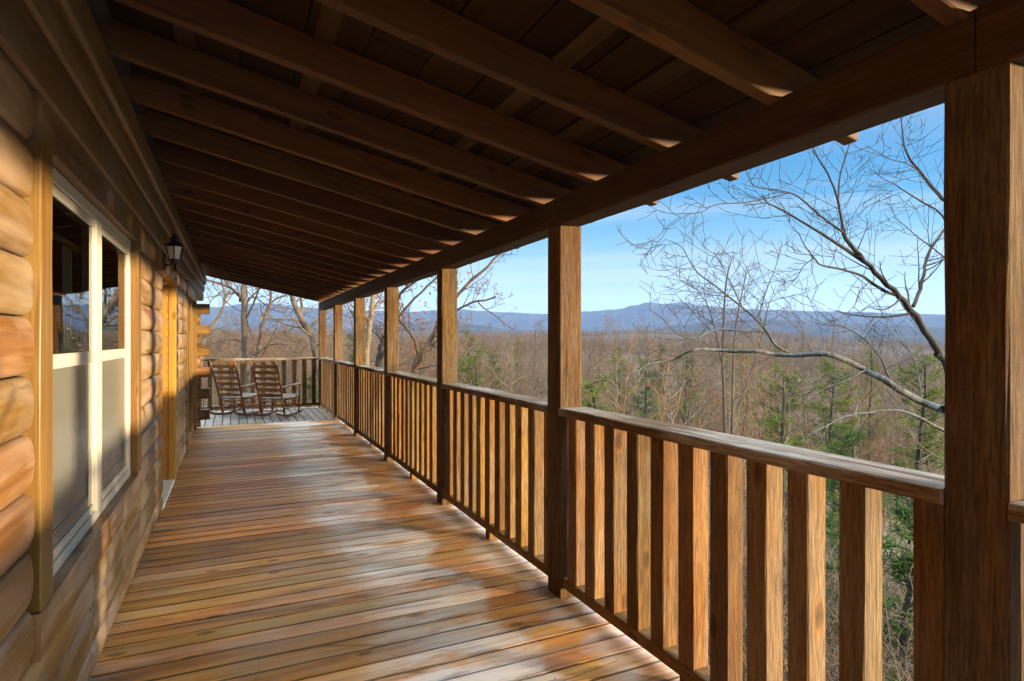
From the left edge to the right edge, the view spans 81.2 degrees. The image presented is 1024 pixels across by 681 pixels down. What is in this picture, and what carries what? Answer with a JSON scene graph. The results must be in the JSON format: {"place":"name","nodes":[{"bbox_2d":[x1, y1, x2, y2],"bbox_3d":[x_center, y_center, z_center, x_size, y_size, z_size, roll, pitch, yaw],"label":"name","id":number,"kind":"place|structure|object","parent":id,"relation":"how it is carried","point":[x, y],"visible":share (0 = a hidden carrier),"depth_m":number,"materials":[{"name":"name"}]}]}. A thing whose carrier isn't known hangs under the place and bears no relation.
{"place":"outdoors","nodes":[
{"label":"outdoors","id":0,"kind":"place"},
{"bbox_2d":[197,103,944,314],"label":"sky","id":1,"kind":"structure","parent":0,"point":[611,276],"materials":[{"name":"blue"}]},
{"bbox_2d":[201,302,944,330],"bbox_3d":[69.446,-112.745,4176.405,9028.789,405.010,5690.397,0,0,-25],"label":"mountains","id":2,"kind":"structure","parent":0,"point":[628,317],"depth_m":4571.29,"materials":[{"name":"blue"}]},
{"bbox_2d":[202,334,944,680],"bbox_3d":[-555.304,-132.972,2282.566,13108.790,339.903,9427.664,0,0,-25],"label":"ground","id":3,"kind":"structure","parent":0,"point":[728,392],"depth_m":323.26,"materials":[{"name":"brown soil"}]},
{"bbox_2d":[0,0,209,680],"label":"log cabin","id":4,"kind":"object","parent":3,"relation":"on","point":[103,393],"visible":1,"depth_m":2.55,"materials":[{"name":"brown wood"}]},
{"bbox_2d":[16,139,141,662],"bbox_3d":[-2.118,0.192,2.860,0.322,1.647,2.300,0,0,-25],"label":"window","id":5,"kind":"structure","parent":4,"relation":"in","point":[84,432],"depth_m":2.58,"materials":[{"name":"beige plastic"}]},
{"bbox_2d":[163,233,185,282],"bbox_3d":[-2.748,-0.662,4.864,0.158,0.405,0.155,0,0,-25],"label":"wall lantern","id":6,"kind":"object","parent":4,"relation":"attached to","point":[174,247],"depth_m":4.83,"materials":[{"name":"black metal"}]},
{"bbox_2d":[184,280,196,451],"bbox_3d":[-4.814,0.351,8.910,0.095,2.279,2.180,0,0,-25],"label":"patio door","id":7,"kind":"structure","parent":4,"relation":"in","point":[191,305],"depth_m":8.90,"materials":[{"name":"brown wood"}]},
{"bbox_2d":[97,0,1023,309],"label":"porch roof","id":8,"kind":"structure","parent":4,"relation":"attached to","point":[327,154],"depth_m":2.70,"materials":[{"name":"brown wood"}]},
{"bbox_2d":[197,334,238,423],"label":"bare tree","id":9,"kind":"object","parent":3,"relation":"on","point":[214,369],"visible":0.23,"depth_m":18.62,"materials":[{"name":"brown plant"}]},
{"bbox_2d":[199,278,255,379],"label":"bare tree","id":10,"kind":"object","parent":3,"relation":"on","point":[203,340],"visible":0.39,"depth_m":21.97,"materials":[{"name":"brown plant"}]},
{"bbox_2d":[202,309,262,421],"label":"bare tree","id":11,"kind":"object","parent":3,"relation":"on","point":[236,349],"visible":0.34,"depth_m":36.21,"materials":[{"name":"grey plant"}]},
{"bbox_2d":[201,277,284,423],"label":"bare tree","id":12,"kind":"object","parent":3,"relation":"on","point":[242,294],"visible":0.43,"depth_m":18.93,"materials":[{"name":"brown plant"}]},
{"bbox_2d":[234,284,314,410],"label":"bare tree","id":13,"kind":"object","parent":3,"relation":"on","point":[261,328],"visible":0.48,"depth_m":20.46,"materials":[{"name":"brown plant"}]},
{"bbox_2d":[242,295,353,379],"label":"bare tree","id":14,"kind":"object","parent":3,"relation":"on","point":[310,333],"visible":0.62,"depth_m":17.89,"materials":[{"name":"brown plant"}]},
{"bbox_2d":[300,375,317,406],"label":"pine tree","id":15,"kind":"object","parent":3,"relation":"on","point":[309,390],"visible":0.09,"depth_m":21.86,"materials":[{"name":"green plant"}]},
{"bbox_2d":[326,291,409,364],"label":"bare tree","id":16,"kind":"object","parent":3,"relation":"on","point":[372,307],"visible":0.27,"depth_m":15.44,"materials":[{"name":"brown plant"}]},
{"bbox_2d":[89,412,679,680],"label":"deck","id":17,"kind":"structure","parent":3,"relation":"on","point":[344,553],"depth_m":3.62,"materials":[{"name":"brown wood"}]},
{"bbox_2d":[201,407,332,426],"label":"deck","id":18,"kind":"structure","parent":17,"relation":"on","point":[311,413],"depth_m":11.56,"materials":[{"name":"grey wood"}]},
{"bbox_2d":[209,360,264,415],"bbox_3d":[-5.447,0.947,11.828,0.690,1.109,0.946,0,0,9],"label":"rocking chair","id":19,"kind":"object","parent":18,"relation":"on","point":[240,395],"visible":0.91,"depth_m":11.59,"materials":[{"name":"brown wood"}]},
{"bbox_2d":[201,357,318,409],"bbox_3d":[-6.612,0.953,12.173,5.114,1.112,0.178,0,0,-25],"label":"railing","id":20,"kind":"object","parent":18,"relation":"on","point":[283,377],"visible":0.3,"depth_m":12.79,"materials":[{"name":"brown wood"}]},
{"bbox_2d":[249,360,302,416],"bbox_3d":[-4.606,0.947,11.680,0.690,1.109,0.946,0,0,9],"label":"rocking chair","id":21,"kind":"object","parent":18,"relation":"on","point":[273,396],"visible":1,"depth_m":11.45,"materials":[{"name":"brown wood"}]},
{"bbox_2d":[318,310,325,407],"bbox_3d":[-4.202,0.430,13.241,0.154,2.157,0.153,0,0,-25],"label":"porch post","id":22,"kind":"object","parent":18,"relation":"on","point":[322,330],"visible":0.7,"depth_m":13.17,"materials":[{"name":"brown wood"}]},
{"bbox_2d":[319,357,332,413],"bbox_3d":[-3.734,0.953,12.256,0.188,1.112,2.026,0,0,-25],"label":"railing","id":23,"kind":"object","parent":18,"relation":"on","point":[326,403],"visible":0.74,"depth_m":12.20,"materials":[{"name":"brown wood"}]},
{"bbox_2d":[333,305,342,419],"bbox_3d":[-3.279,0.430,11.265,0.154,2.157,0.154,0,0,-25],"label":"porch post","id":24,"kind":"object","parent":17,"relation":"on","point":[337,332],"visible":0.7,"depth_m":11.20,"materials":[{"name":"brown wood"}]},
{"bbox_2d":[334,361,353,429],"bbox_3d":[-2.828,0.953,10.317,0.187,1.112,1.946,0,0,-25],"label":"railing","id":25,"kind":"object","parent":17,"relation":"on","point":[345,390],"visible":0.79,"depth_m":10.25,"materials":[{"name":"brown wood"}]},
{"bbox_2d":[354,298,364,436],"bbox_3d":[-2.391,0.430,9.362,0.153,2.157,0.153,0,0,-25],"label":"porch post","id":26,"kind":"object","parent":17,"relation":"on","point":[359,331],"visible":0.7,"depth_m":9.29,"materials":[{"name":"brown wood"}]},
{"bbox_2d":[355,365,383,452],"bbox_3d":[-1.944,0.953,8.424,0.187,1.112,1.926,0,0,-25],"label":"railing","id":27,"kind":"object","parent":17,"relation":"on","point":[370,429],"visible":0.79,"depth_m":8.36,"materials":[{"name":"brown wood"}]},
{"bbox_2d":[384,287,398,461],"bbox_3d":[-1.510,0.430,7.478,0.153,2.157,0.153,0,0,-25],"label":"porch post","id":28,"kind":"object","parent":17,"relation":"on","point":[391,333],"visible":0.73,"depth_m":7.41,"materials":[{"name":"brown wood"}]},
{"bbox_2d":[386,371,436,492],"bbox_3d":[-1.049,0.953,6.507,0.188,1.112,1.996,0,0,-25],"label":"railing","id":29,"kind":"object","parent":17,"relation":"on","point":[413,424],"visible":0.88,"depth_m":6.34,"materials":[{"name":"brown wood"}]},
{"bbox_2d":[437,268,456,504],"bbox_3d":[-0.601,0.430,5.530,0.154,2.157,0.153,0,0,-25],"label":"porch post","id":30,"kind":"object","parent":17,"relation":"on","point":[446,325],"visible":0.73,"depth_m":5.46,"materials":[{"name":"brown wood"}]},
{"bbox_2d":[441,383,547,575],"bbox_3d":[-0.137,0.953,4.555,0.188,1.112,2.006,0,0,-25],"label":"railing","id":31,"kind":"object","parent":17,"relation":"on","point":[497,464],"visible":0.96,"depth_m":4.34,"materials":[{"name":"brown wood"}]},
{"bbox_2d":[548,225,580,598],"bbox_3d":[0.313,0.421,3.573,0.153,2.175,0.153,0,0,-25],"label":"porch post","id":32,"kind":"object","parent":17,"relation":"on","point":[564,316],"visible":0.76,"depth_m":3.51,"materials":[{"name":"brown wood"}]},
{"bbox_2d":[558,407,944,680],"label":"railing","id":33,"kind":"object","parent":17,"relation":"on","point":[637,530],"visible":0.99,"depth_m":2.35,"materials":[{"name":"brown wood"}]},
{"bbox_2d":[944,62,1023,680],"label":"porch post","id":34,"kind":"object","parent":17,"relation":"on","point":[984,347],"visible":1,"depth_m":1.51,"materials":[{"name":"brown wood"}]},
{"bbox_2d":[1008,500,1023,523],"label":"railing","id":35,"kind":"object","parent":34,"relation":"attached to","point":[1016,511],"visible":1,"depth_m":1.44,"materials":[{"name":"brown wood"}]},
{"bbox_2d":[365,310,411,367],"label":"bare tree","id":36,"kind":"object","parent":3,"relation":"on","point":[379,358],"visible":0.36,"depth_m":23.92,"materials":[{"name":"brown plant"}]},
{"bbox_2d":[346,250,517,381],"bbox_3d":[-1.822,-0.049,13.337,3.892,5.143,2.168,0,0,4],"label":"oak tree","id":37,"kind":"object","parent":3,"relation":"on","point":[421,353],"visible":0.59,"depth_m":13.38,"materials":[{"name":"brown plant"}]},
{"bbox_2d":[458,329,480,382],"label":"pine tree","id":38,"kind":"object","parent":3,"relation":"on","point":[469,351],"visible":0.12,"depth_m":69.92,"materials":[{"name":"green plant"}]},
{"bbox_2d":[457,345,491,386],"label":"pine tree","id":39,"kind":"object","parent":3,"relation":"on","point":[469,362],"visible":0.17,"depth_m":26.99,"materials":[{"name":"green plant"}]},
{"bbox_2d":[484,349,505,389],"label":"pine tree","id":40,"kind":"object","parent":3,"relation":"on","point":[493,364],"visible":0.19,"depth_m":59.93,"materials":[{"name":"green plant"}]},
{"bbox_2d":[473,343,517,391],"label":"bare tree","id":41,"kind":"object","parent":3,"relation":"on","point":[489,372],"visible":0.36,"depth_m":21.86,"materials":[{"name":"brown plant"}]},
{"bbox_2d":[483,335,536,392],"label":"bare tree","id":42,"kind":"object","parent":3,"relation":"on","point":[507,362],"visible":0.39,"depth_m":42.98,"materials":[{"name":"brown plant"}]},
{"bbox_2d":[482,325,540,395],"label":"bare tree","id":43,"kind":"object","parent":3,"relation":"on","point":[505,361],"visible":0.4,"depth_m":59.95,"materials":[{"name":"brown plant"}]},
{"bbox_2d":[484,319,545,397],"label":"bare tree","id":44,"kind":"object","parent":3,"relation":"on","point":[510,361],"visible":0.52,"depth_m":37.02,"materials":[{"name":"brown plant"}]},
{"bbox_2d":[517,320,583,398],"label":"bare tree","id":45,"kind":"object","parent":3,"relation":"on","point":[534,370],"visible":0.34,"depth_m":33.22,"materials":[{"name":"brown plant"}]},
{"bbox_2d":[197,309,944,526],"bbox_3d":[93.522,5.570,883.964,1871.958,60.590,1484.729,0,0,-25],"label":"woods","id":46,"kind":"object","parent":3,"relation":"on","point":[531,339],"visible":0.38,"depth_m":178.22,"materials":[{"name":"brown plant"}]},
{"bbox_2d":[581,332,619,410],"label":"bare tree","id":47,"kind":"object","parent":3,"relation":"on","point":[588,370],"visible":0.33,"depth_m":30.18,"materials":[{"name":"brown plant"}]},
{"bbox_2d":[581,371,620,413],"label":"pine tree","id":48,"kind":"object","parent":3,"relation":"on","point":[593,395],"visible":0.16,"depth_m":14.91,"materials":[{"name":"green plant"}]},
{"bbox_2d":[581,313,642,417],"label":"bare tree","id":49,"kind":"object","parent":3,"relation":"on","point":[613,334],"visible":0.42,"depth_m":49.83,"materials":[{"name":"brown plant"}]},
{"bbox_2d":[607,346,634,414],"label":"pine tree","id":50,"kind":"object","parent":3,"relation":"on","point":[625,370],"visible":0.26,"depth_m":59.91,"materials":[{"name":"green plant"}]},
{"bbox_2d":[591,316,669,418],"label":"bare tree","id":51,"kind":"object","parent":3,"relation":"on","point":[619,395],"visible":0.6,"depth_m":39.81,"materials":[{"name":"brown plant"}]},
{"bbox_2d":[626,357,665,420],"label":"pine tree","id":52,"kind":"object","parent":3,"relation":"on","point":[646,404],"visible":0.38,"depth_m":44.88,"materials":[{"name":"green plant"}]},
{"bbox_2d":[617,312,674,418],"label":"bare tree","id":53,"kind":"object","parent":3,"relation":"on","point":[648,373],"visible":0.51,"depth_m":54.06,"materials":[{"name":"brown plant"}]},
{"bbox_2d":[631,326,680,416],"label":"bare tree","id":54,"kind":"object","parent":3,"relation":"on","point":[649,377],"visible":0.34,"depth_m":50.88,"materials":[{"name":"brown plant"}]},
{"bbox_2d":[647,344,672,421],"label":"pine tree","id":55,"kind":"object","parent":3,"relation":"on","point":[660,379],"visible":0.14,"depth_m":84.90,"materials":[{"name":"green plant"}]},
{"bbox_2d":[639,336,693,423],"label":"bare tree","id":56,"kind":"object","parent":3,"relation":"on","point":[664,398],"visible":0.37,"depth_m":15.39,"materials":[{"name":"brown plant"}]},
{"bbox_2d":[629,316,710,454],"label":"bare tree","id":57,"kind":"object","parent":3,"relation":"on","point":[668,399],"visible":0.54,"depth_m":37.01,"materials":[{"name":"brown plant"}]},
{"bbox_2d":[670,354,709,461],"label":"pine tree","id":58,"kind":"object","parent":3,"relation":"on","point":[692,395],"visible":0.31,"depth_m":49.90,"materials":[{"name":"green plant"}]},
{"bbox_2d":[652,322,730,467],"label":"bare tree","id":59,"kind":"object","parent":3,"relation":"on","point":[688,413],"visible":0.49,"depth_m":33.97,"materials":[{"name":"brown plant"}]},
{"bbox_2d":[651,331,737,462],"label":"bare tree","id":60,"kind":"object","parent":3,"relation":"on","point":[699,417],"visible":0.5,"depth_m":48.91,"materials":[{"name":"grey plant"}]},
{"bbox_2d":[676,352,718,426],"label":"bare tree","id":61,"kind":"object","parent":3,"relation":"on","point":[704,376],"visible":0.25,"depth_m":71.31,"materials":[{"name":"brown plant"}]},
{"bbox_2d":[678,239,796,497],"bbox_3d":[3.616,1.370,9.511,2.269,5.988,1.269,0,0,-37],"label":"bare tree","id":62,"kind":"object","parent":3,"relation":"on","point":[732,385],"visible":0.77,"depth_m":9.52,"materials":[{"name":"brown plant"}]},
{"bbox_2d":[708,376,768,520],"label":"tree","id":63,"kind":"object","parent":3,"relation":"on","point":[738,412],"visible":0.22,"depth_m":20.29,"materials":[{"name":"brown plant"}]},
{"bbox_2d":[708,346,776,514],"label":"bare tree","id":64,"kind":"object","parent":3,"relation":"on","point":[743,425],"visible":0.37,"depth_m":22.85,"materials":[{"name":"brown plant"}]},
{"bbox_2d":[709,336,779,462],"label":"bare tree","id":65,"kind":"object","parent":3,"relation":"on","point":[740,379],"visible":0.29,"depth_m":58.25,"materials":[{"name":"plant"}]},
{"bbox_2d":[734,348,755,434],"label":"pine tree","id":66,"kind":"object","parent":3,"relation":"on","point":[741,380],"visible":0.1,"depth_m":74.98,"materials":[{"name":"green plant"}]},
{"bbox_2d":[687,307,814,537],"bbox_3d":[11.463,4.723,29.055,4.879,12.688,4.882,0,0,-15],"label":"bare tree","id":67,"kind":"object","parent":3,"relation":"on","point":[744,476],"visible":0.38,"depth_m":29.05,"materials":[{"name":"brown plant"}]},
{"bbox_2d":[708,340,824,567],"bbox_3d":[10.865,5.361,26.476,5.435,10.767,3.835,0,0,44],"label":"bare tree","id":68,"kind":"object","parent":3,"relation":"on","point":[752,418],"visible":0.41,"depth_m":26.69,"materials":[{"name":"brown plant"}]},
{"bbox_2d":[728,339,816,443],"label":"pine tree","id":69,"kind":"object","parent":3,"relation":"on","point":[772,391],"visible":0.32,"depth_m":47.51,"materials":[{"name":"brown plant"}]},
{"bbox_2d":[708,514,836,649],"bbox_3d":[5.425,5.350,12.630,3.467,3.601,6.132,0,0,2],"label":"bare shrub","id":70,"kind":"object","parent":3,"relation":"on","point":[785,582],"visible":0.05,"depth_m":11.49,"materials":[{"name":"brown plant"}]},
{"bbox_2d":[708,464,837,678],"bbox_3d":[2.868,4.187,9.454,3.485,3.900,2.590,0,0,-23],"label":"bare shrub","id":71,"kind":"object","parent":3,"relation":"on","point":[743,596],"visible":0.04,"depth_m":9.38,"materials":[{"name":"brown plant"}]},
{"bbox_2d":[708,569,838,680],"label":"bare shrub","id":72,"kind":"object","parent":3,"relation":"on","point":[786,649],"visible":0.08,"depth_m":6.27,"materials":[{"name":"brown plant"}]},
{"bbox_2d":[708,578,838,680],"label":"bare shrub","id":73,"kind":"object","parent":3,"relation":"on","point":[783,632],"visible":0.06,"depth_m":7.42,"materials":[{"name":"brown plant"}]},
{"bbox_2d":[708,507,838,649],"bbox_3d":[3.038,3.928,9.530,3.882,3.774,3.694,0,0,-16],"label":"bare shrub","id":74,"kind":"object","parent":3,"relation":"on","point":[782,574],"visible":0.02,"depth_m":9.09,"materials":[{"name":"brown plant"}]},
{"bbox_2d":[616,197,944,450],"bbox_3d":[3.431,1.355,5.979,5.091,5.221,1.524,0,0,-13],"label":"bare tree","id":75,"kind":"object","parent":3,"relation":"on","point":[897,388],"visible":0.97,"depth_m":5.80,"materials":[{"name":"brown plant"}]},
{"bbox_2d":[737,334,823,445],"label":"pine tree","id":76,"kind":"object","parent":3,"relation":"on","point":[780,390],"visible":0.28,"depth_m":64.81,"materials":[{"name":"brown plant"}]},
{"bbox_2d":[617,113,944,371],"bbox_3d":[3.358,0.790,6.485,5.395,7.601,1.570,0,0,-20],"label":"bare tree","id":77,"kind":"object","parent":3,"relation":"on","point":[856,253],"visible":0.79,"depth_m":6.75,"materials":[{"name":"brown plant"}]},
{"bbox_2d":[743,358,838,572],"bbox_3d":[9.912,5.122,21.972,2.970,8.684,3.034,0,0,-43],"label":"pine tree","id":78,"kind":"object","parent":3,"relation":"on","point":[793,440],"visible":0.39,"depth_m":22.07,"materials":[{"name":"green plant"}]},
{"bbox_2d":[752,299,842,504],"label":"bare tree","id":79,"kind":"object","parent":3,"relation":"on","point":[795,411],"visible":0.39,"depth_m":32.60,"materials":[{"name":"brown plant"}]},
{"bbox_2d":[708,570,903,680],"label":"bare shrub","id":80,"kind":"object","parent":3,"relation":"on","point":[835,648],"visible":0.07,"depth_m":7.61,"materials":[{"name":"brown plant"}]},
{"bbox_2d":[708,588,910,680],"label":"bare shrub","id":81,"kind":"object","parent":3,"relation":"on","point":[744,659],"visible":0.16,"depth_m":7.06,"materials":[{"name":"brown plant"}]},
{"bbox_2d":[792,340,841,510],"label":"tree","id":82,"kind":"object","parent":3,"relation":"on","point":[819,397],"visible":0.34,"depth_m":62.95,"materials":[{"name":"brown plant"}]},
{"bbox_2d":[743,521,911,680],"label":"bare shrub","id":83,"kind":"object","parent":3,"relation":"on","point":[830,624],"visible":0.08,"depth_m":8.88,"materials":[{"name":"brown plant"}]},
{"bbox_2d":[743,521,912,679],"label":"bare shrub","id":84,"kind":"object","parent":3,"relation":"on","point":[825,637],"visible":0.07,"depth_m":7.59,"materials":[{"name":"brown plant"}]},
{"bbox_2d":[743,591,912,680],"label":"bare shrub","id":85,"kind":"object","parent":3,"relation":"on","point":[890,671],"visible":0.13,"depth_m":7.95,"materials":[{"name":"brown plant"}]},
{"bbox_2d":[784,339,876,514],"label":"bare tree","id":86,"kind":"object","parent":3,"relation":"on","point":[837,406],"visible":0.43,"depth_m":26.72,"materials":[{"name":"plant"}]},
{"bbox_2d":[810,354,862,482],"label":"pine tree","id":87,"kind":"object","parent":3,"relation":"on","point":[835,412],"visible":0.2,"depth_m":67.17,"materials":[{"name":"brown plant"}]},
{"bbox_2d":[793,357,887,563],"bbox_3d":[13.820,5.844,25.901,3.528,10.301,3.632,0,0,-13],"label":"pine tree","id":88,"kind":"object","parent":3,"relation":"on","point":[826,368],"visible":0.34,"depth_m":25.85,"materials":[{"name":"green plant"}]},
{"bbox_2d":[782,534,912,679],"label":"bare shrub","id":89,"kind":"object","parent":3,"relation":"on","point":[838,604],"visible":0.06,"depth_m":9.85,"materials":[{"name":"brown plant"}]},
{"bbox_2d":[783,564,912,680],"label":"bare shrub","id":90,"kind":"object","parent":3,"relation":"on","point":[909,668],"visible":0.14,"depth_m":6.77,"materials":[{"name":"brown plant"}]},
{"bbox_2d":[783,600,912,680],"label":"bare shrub","id":91,"kind":"object","parent":3,"relation":"on","point":[785,641],"visible":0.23,"depth_m":4.96,"materials":[{"name":"brown plant"}]},
{"bbox_2d":[816,315,898,504],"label":"bare tree","id":92,"kind":"object","parent":3,"relation":"on","point":[859,402],"visible":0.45,"depth_m":38.90,"materials":[{"name":"brown plant"}]},
{"bbox_2d":[818,420,898,671],"bbox_3d":[5.852,4.216,10.542,1.777,5.597,1.875,0,0,-25],"label":"pine tree","id":93,"kind":"object","parent":3,"relation":"on","point":[833,535],"visible":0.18,"depth_m":10.50,"materials":[{"name":"green plant"}]},
{"bbox_2d":[825,533,912,676],"bbox_3d":[6.295,4.966,10.654,2.876,4.330,3.869,0,0,-6],"label":"bare shrub","id":94,"kind":"object","parent":3,"relation":"on","point":[887,611],"visible":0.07,"depth_m":10.40,"materials":[{"name":"brown plant"}]},
{"bbox_2d":[852,345,889,460],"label":"pine tree","id":95,"kind":"object","parent":3,"relation":"on","point":[872,367],"visible":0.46,"depth_m":59.93,"materials":[{"name":"green plant"}]},
{"bbox_2d":[837,387,920,537],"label":"bare tree","id":96,"kind":"object","parent":3,"relation":"on","point":[879,449],"visible":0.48,"depth_m":49.16,"materials":[{"name":"brown plant"}]},
{"bbox_2d":[882,597,912,680],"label":"bare shrub","id":97,"kind":"object","parent":3,"relation":"on","point":[888,625],"visible":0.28,"depth_m":6.03,"materials":[{"name":"brown plant"}]},
{"bbox_2d":[871,358,924,496],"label":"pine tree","id":98,"kind":"object","parent":3,"relation":"on","point":[891,415],"visible":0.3,"depth_m":77.81,"materials":[{"name":"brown plant"}]},
{"bbox_2d":[867,349,931,517],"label":"tree","id":99,"kind":"object","parent":3,"relation":"on","point":[895,417],"visible":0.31,"depth_m":65.68,"materials":[{"name":"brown plant"}]},
{"bbox_2d":[882,465,924,680],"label":"pine tree","id":100,"kind":"object","parent":3,"relation":"on","point":[906,563],"visible":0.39,"depth_m":8.03,"materials":[{"name":"green plant"}]},
{"bbox_2d":[870,350,944,543],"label":"bare tree","id":101,"kind":"object","parent":3,"relation":"on","point":[920,460],"visible":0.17,"depth_m":18.18,"materials":[{"name":"brown plant"}]},
{"bbox_2d":[882,347,944,570],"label":"pine tree","id":102,"kind":"object","parent":3,"relation":"on","point":[927,436],"visible":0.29,"depth_m":20.93,"materials":[{"name":"green plant"}]},
{"bbox_2d":[885,343,944,511],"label":"tree","id":103,"kind":"object","parent":3,"relation":"on","point":[918,404],"visible":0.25,"depth_m":67.13,"materials":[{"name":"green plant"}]},
{"bbox_2d":[893,345,944,472],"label":"pine tree","id":104,"kind":"object","parent":3,"relation":"on","point":[925,411],"visible":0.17,"depth_m":22.57,"materials":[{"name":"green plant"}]},
{"bbox_2d":[902,337,944,474],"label":"pine tree","id":105,"kind":"object","parent":3,"relation":"on","point":[937,470],"visible":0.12,"depth_m":45.32,"materials":[{"name":"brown plant"}]},
{"bbox_2d":[211,319,944,347],"bbox_3d":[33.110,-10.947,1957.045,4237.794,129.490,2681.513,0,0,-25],"label":"hills","id":106,"kind":"structure","parent":0,"point":[778,326],"depth_m":1956.13,"materials":[{"name":"blue"}]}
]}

